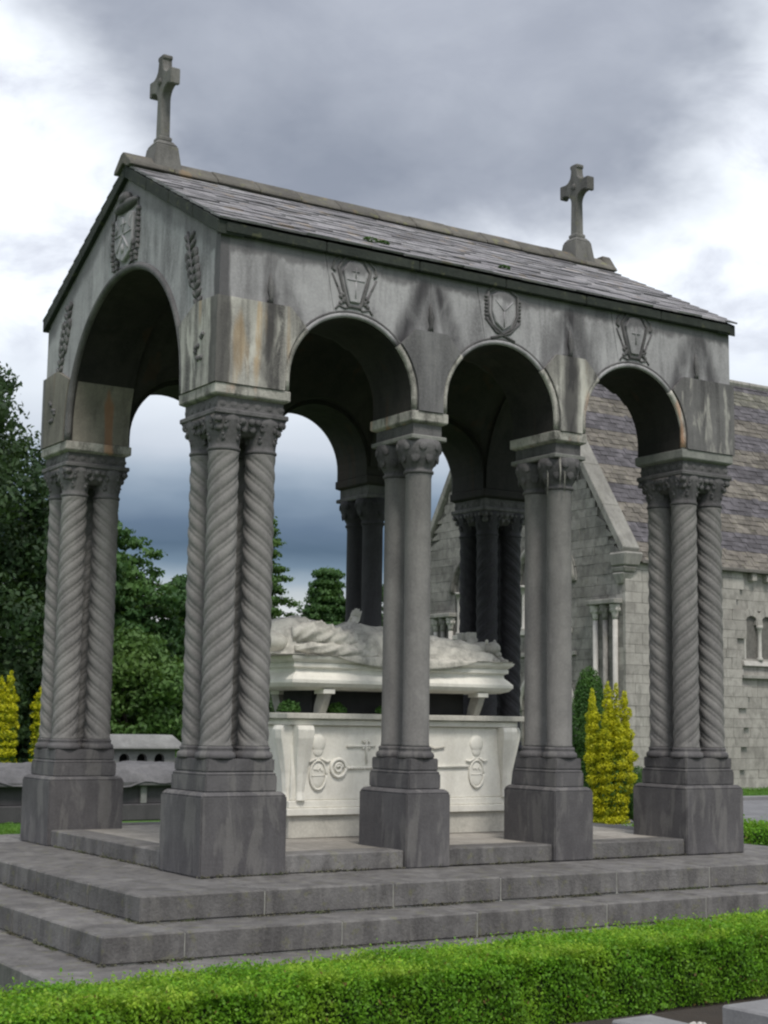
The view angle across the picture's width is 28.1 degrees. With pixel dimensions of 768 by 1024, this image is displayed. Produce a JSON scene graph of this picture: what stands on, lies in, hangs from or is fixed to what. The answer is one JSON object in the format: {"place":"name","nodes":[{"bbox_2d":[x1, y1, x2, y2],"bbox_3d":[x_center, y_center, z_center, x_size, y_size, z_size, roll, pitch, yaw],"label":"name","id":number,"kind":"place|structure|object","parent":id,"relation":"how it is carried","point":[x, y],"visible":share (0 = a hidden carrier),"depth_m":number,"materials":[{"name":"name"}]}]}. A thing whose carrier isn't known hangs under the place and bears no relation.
{"place":"outdoors","nodes":[
{"label":"outdoors","id":0,"kind":"place"},
{"bbox_2d":[0,821,20,834],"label":"grass","id":1,"kind":"structure","parent":0,"point":[12,828],"depth_m":24.04,"materials":[{"name":"green plant"}]},
{"bbox_2d":[382,584,383,626],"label":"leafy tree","id":2,"kind":"object","parent":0,"point":[382,603],"depth_m":64.08,"materials":[{"name":"green plant"}]},
{"bbox_2d":[0,822,767,992],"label":"stepped plinth","id":3,"kind":"structure","parent":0,"point":[144,892],"depth_m":12.14,"materials":[{"name":"stone"}]},
{"bbox_2d":[20,54,743,877],"bbox_3d":[0.016,-0.443,15.931,6.089,7.670,4.183,6,-9,-32],"label":"memorial canopy","id":4,"kind":"object","parent":3,"relation":"on","point":[238,318],"visible":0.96,"depth_m":14.80,"materials":[{"name":"stone"}]},
{"bbox_2d":[363,236,378,242],"bbox_3d":[-0.120,-2.467,13.949,0.169,0.070,0.117,6,-9,-32],"label":"moss cushion","id":5,"kind":"object","parent":4,"relation":"on","point":[370,239],"visible":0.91,"depth_m":13.91,"materials":[{"name":"green plant"}]},
{"bbox_2d":[379,240,389,244],"bbox_3d":[-0.005,-2.453,14.023,0.133,0.062,0.093,6,-9,-32],"label":"moss cushion","id":6,"kind":"object","parent":4,"relation":"on","point":[384,242],"visible":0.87,"depth_m":14.00,"materials":[{"name":"green plant"}]},
{"bbox_2d":[498,264,510,269],"bbox_3d":[1.162,-2.354,14.814,0.144,0.068,0.100,6,-9,-32],"label":"moss cushion","id":7,"kind":"object","parent":4,"relation":"on","point":[507,267],"visible":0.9,"depth_m":14.79,"materials":[{"name":"green plant"}]},
{"bbox_2d":[0,840,767,967],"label":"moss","id":8,"kind":"object","parent":3,"relation":"on","point":[137,922],"visible":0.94,"depth_m":12.11,"materials":[{"name":"green plant"}]},
{"bbox_2d":[268,713,523,838],"bbox_3d":[-0.062,2.630,15.505,2.854,1.163,1.302,6,-9,-32],"label":"tomb chest","id":9,"kind":"object","parent":3,"relation":"on","point":[323,767],"visible":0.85,"depth_m":14.78,"materials":[{"name":"stone"}]},
{"bbox_2d":[276,698,300,712],"bbox_3d":[-0.897,1.831,14.530,0.237,0.140,0.240,6,-9,-32],"label":"plant","id":10,"kind":"object","parent":9,"relation":"on","point":[287,706],"visible":1,"depth_m":14.48,"materials":[{"name":"green plant"}]},
{"bbox_2d":[326,702,346,713],"bbox_3d":[-0.463,1.901,14.901,0.210,0.122,0.217,6,-9,-32],"label":"plant","id":11,"kind":"object","parent":9,"relation":"on","point":[335,708],"visible":0.98,"depth_m":14.85,"materials":[{"name":"green plant"}]},
{"bbox_2d":[375,705,381,713],"bbox_3d":[-0.013,1.937,15.068,0.161,0.098,0.160,2,-8,-6],"label":"plant","id":12,"kind":"object","parent":9,"relation":"on","point":[378,710],"visible":0.41,"depth_m":15.04,"materials":[{"name":"green plant"}]},
{"bbox_2d":[269,608,513,715],"bbox_3d":[-0.182,1.511,15.558,2.874,1.059,1.284,6,-9,-32],"label":"effigy","id":13,"kind":"object","parent":9,"relation":"on","point":[320,666],"visible":0.75,"depth_m":15.02,"materials":[{"name":"white stone"}]},
{"bbox_2d":[1,789,766,833],"bbox_3d":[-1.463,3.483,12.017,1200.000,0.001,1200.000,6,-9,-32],"label":"ground","id":14,"kind":"structure","parent":0,"point":[159,820],"depth_m":27.52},
{"bbox_2d":[0,670,19,762],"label":"golden yew","id":15,"kind":"object","parent":14,"relation":"on","point":[9,699],"visible":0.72,"depth_m":33.62,"materials":[{"name":"yellow plant"}]},
{"bbox_2d":[0,663,30,742],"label":"dark bush","id":16,"kind":"object","parent":14,"relation":"on","point":[19,685],"visible":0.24,"depth_m":35.29,"materials":[{"name":"green plant"}]},
{"bbox_2d":[28,687,41,761],"bbox_3d":[-7.682,5.177,34.140,0.585,2.629,0.580,6,-9,-32],"label":"golden yew","id":17,"kind":"object","parent":14,"relation":"on","point":[35,706],"visible":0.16,"depth_m":34.06,"materials":[{"name":"yellow plant"}]},
{"bbox_2d":[0,362,118,762],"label":"dark conifer","id":18,"kind":"object","parent":14,"relation":"on","point":[24,525],"visible":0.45,"depth_m":37.04,"materials":[{"name":"green plant"}]},
{"bbox_2d":[0,761,174,823],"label":"ledger tomb","id":19,"kind":"object","parent":14,"relation":"on","point":[146,784],"visible":0.42,"depth_m":27.74,"materials":[{"name":"stone"}]},
{"bbox_2d":[15,510,186,745],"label":"cedar tree","id":20,"kind":"object","parent":14,"relation":"on","point":[131,610],"visible":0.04,"depth_m":42.00,"materials":[{"name":"green plant"}]},
{"bbox_2d":[22,626,183,757],"bbox_3d":[-6.274,5.159,38.075,5.039,4.635,5.658,6,-9,-32],"label":"leafy tree","id":21,"kind":"object","parent":14,"relation":"on","point":[138,655],"visible":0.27,"depth_m":36.89,"materials":[{"name":"green plant"}]},
{"bbox_2d":[110,734,180,762],"bbox_3d":[-5.287,5.239,30.956,2.300,1.500,1.320,6,-9,-32],"label":"shrine tomb","id":22,"kind":"object","parent":14,"relation":"on","point":[145,747],"visible":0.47,"depth_m":30.82,"materials":[{"name":"grey stone"}]},
{"bbox_2d":[142,574,270,697],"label":"leafy tree","id":23,"kind":"object","parent":14,"relation":"on","point":[179,582],"visible":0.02,"depth_m":45.05,"materials":[{"name":"green plant"}]},
{"bbox_2d":[119,696,430,720],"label":"yew hedge","id":24,"kind":"object","parent":14,"relation":"on","point":[271,708],"depth_m":42.64,"materials":[{"name":"green plant"}]},
{"bbox_2d":[271,516,303,618],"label":"cypress tree","id":25,"kind":"object","parent":14,"relation":"on","point":[277,577],"visible":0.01,"depth_m":58.41,"materials":[{"name":"green plant"}]},
{"bbox_2d":[296,566,345,625],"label":"conifer","id":26,"kind":"object","parent":14,"relation":"on","point":[326,600],"visible":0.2,"depth_m":61.33,"materials":[{"name":"green plant"}]},
{"bbox_2d":[572,665,603,785],"bbox_3d":[4.126,4.673,31.180,0.855,3.127,0.852,6,-9,-32],"label":"green conifer","id":27,"kind":"object","parent":14,"relation":"on","point":[580,707],"visible":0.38,"depth_m":31.12,"materials":[{"name":"green plant"}]},
{"bbox_2d":[583,681,639,823],"bbox_3d":[4.244,4.557,28.905,1.109,2.748,1.014,2,-8,-6],"label":"golden yew","id":28,"kind":"object","parent":14,"relation":"on","point":[610,756],"visible":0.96,"depth_m":28.64,"materials":[{"name":"yellow plant"}]},
{"bbox_2d":[625,766,642,818],"bbox_3d":[4.978,5.560,30.186,0.741,1.149,0.734,6,-9,-32],"label":"round shrub","id":29,"kind":"object","parent":14,"relation":"on","point":[638,771],"visible":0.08,"depth_m":30.03,"materials":[{"name":"green plant"}]},
{"bbox_2d":[600,994,767,1019],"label":"soil bed","id":30,"kind":"object","parent":14,"relation":"on","point":[746,999],"depth_m":10.27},
{"bbox_2d":[0,905,767,1023],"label":"box hedge","id":31,"kind":"object","parent":30,"relation":"on","point":[601,973],"visible":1,"depth_m":9.08,"materials":[{"name":"green plant"}]},
{"bbox_2d":[569,1004,727,1023],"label":"gravel bed","id":32,"kind":"object","parent":30,"relation":"on","point":[710,1015],"depth_m":9.07,"materials":[{"name":"stone"}]},
{"bbox_2d":[612,1015,688,1023],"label":"grave kerb","id":33,"kind":"structure","parent":32,"relation":"on","point":[649,1019],"depth_m":8.55,"materials":[{"name":"stone"}]},
{"bbox_2d":[722,999,767,1023],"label":"grave kerb","id":34,"kind":"structure","parent":30,"relation":"on","point":[753,1012],"depth_m":8.54,"materials":[{"name":"stone"}]},
{"bbox_2d":[622,814,767,845],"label":"box hedge","id":35,"kind":"object","parent":14,"relation":"on","point":[755,833],"visible":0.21,"depth_m":23.23,"materials":[{"name":"green plant"}]},
{"bbox_2d":[742,786,767,795],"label":"grass","id":36,"kind":"structure","parent":14,"relation":"on","point":[759,791],"depth_m":42.16,"materials":[{"name":"green plant"}]},
{"bbox_2d":[743,795,767,800],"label":"path kerb","id":37,"kind":"structure","parent":14,"relation":"on","point":[764,797],"depth_m":38.42,"materials":[{"name":"stone"}]},
{"bbox_2d":[0,0,767,621],"label":"sky","id":38,"kind":"structure","parent":0,"point":[472,115],"materials":[{"name":"grey"}]},
{"bbox_2d":[430,379,767,789],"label":"chapel","id":39,"kind":"structure","parent":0,"point":[609,571],"depth_m":45.10,"materials":[{"name":"grey stone"}]},
{"bbox_2d":[452,592,459,639],"bbox_3d":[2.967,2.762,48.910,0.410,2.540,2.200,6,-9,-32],"label":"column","id":40,"kind":"structure","parent":39,"relation":"in","point":[454,637],"depth_m":49.50,"materials":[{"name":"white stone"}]},
{"bbox_2d":[520,585,524,635],"bbox_3d":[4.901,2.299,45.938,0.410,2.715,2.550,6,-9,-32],"label":"column","id":41,"kind":"structure","parent":39,"relation":"in","point":[522,586],"depth_m":46.66,"materials":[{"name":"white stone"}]},
{"bbox_2d":[612,800,767,825],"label":"path","id":42,"kind":"structure","parent":0,"point":[756,809],"depth_m":33.77,"materials":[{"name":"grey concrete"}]}
]}

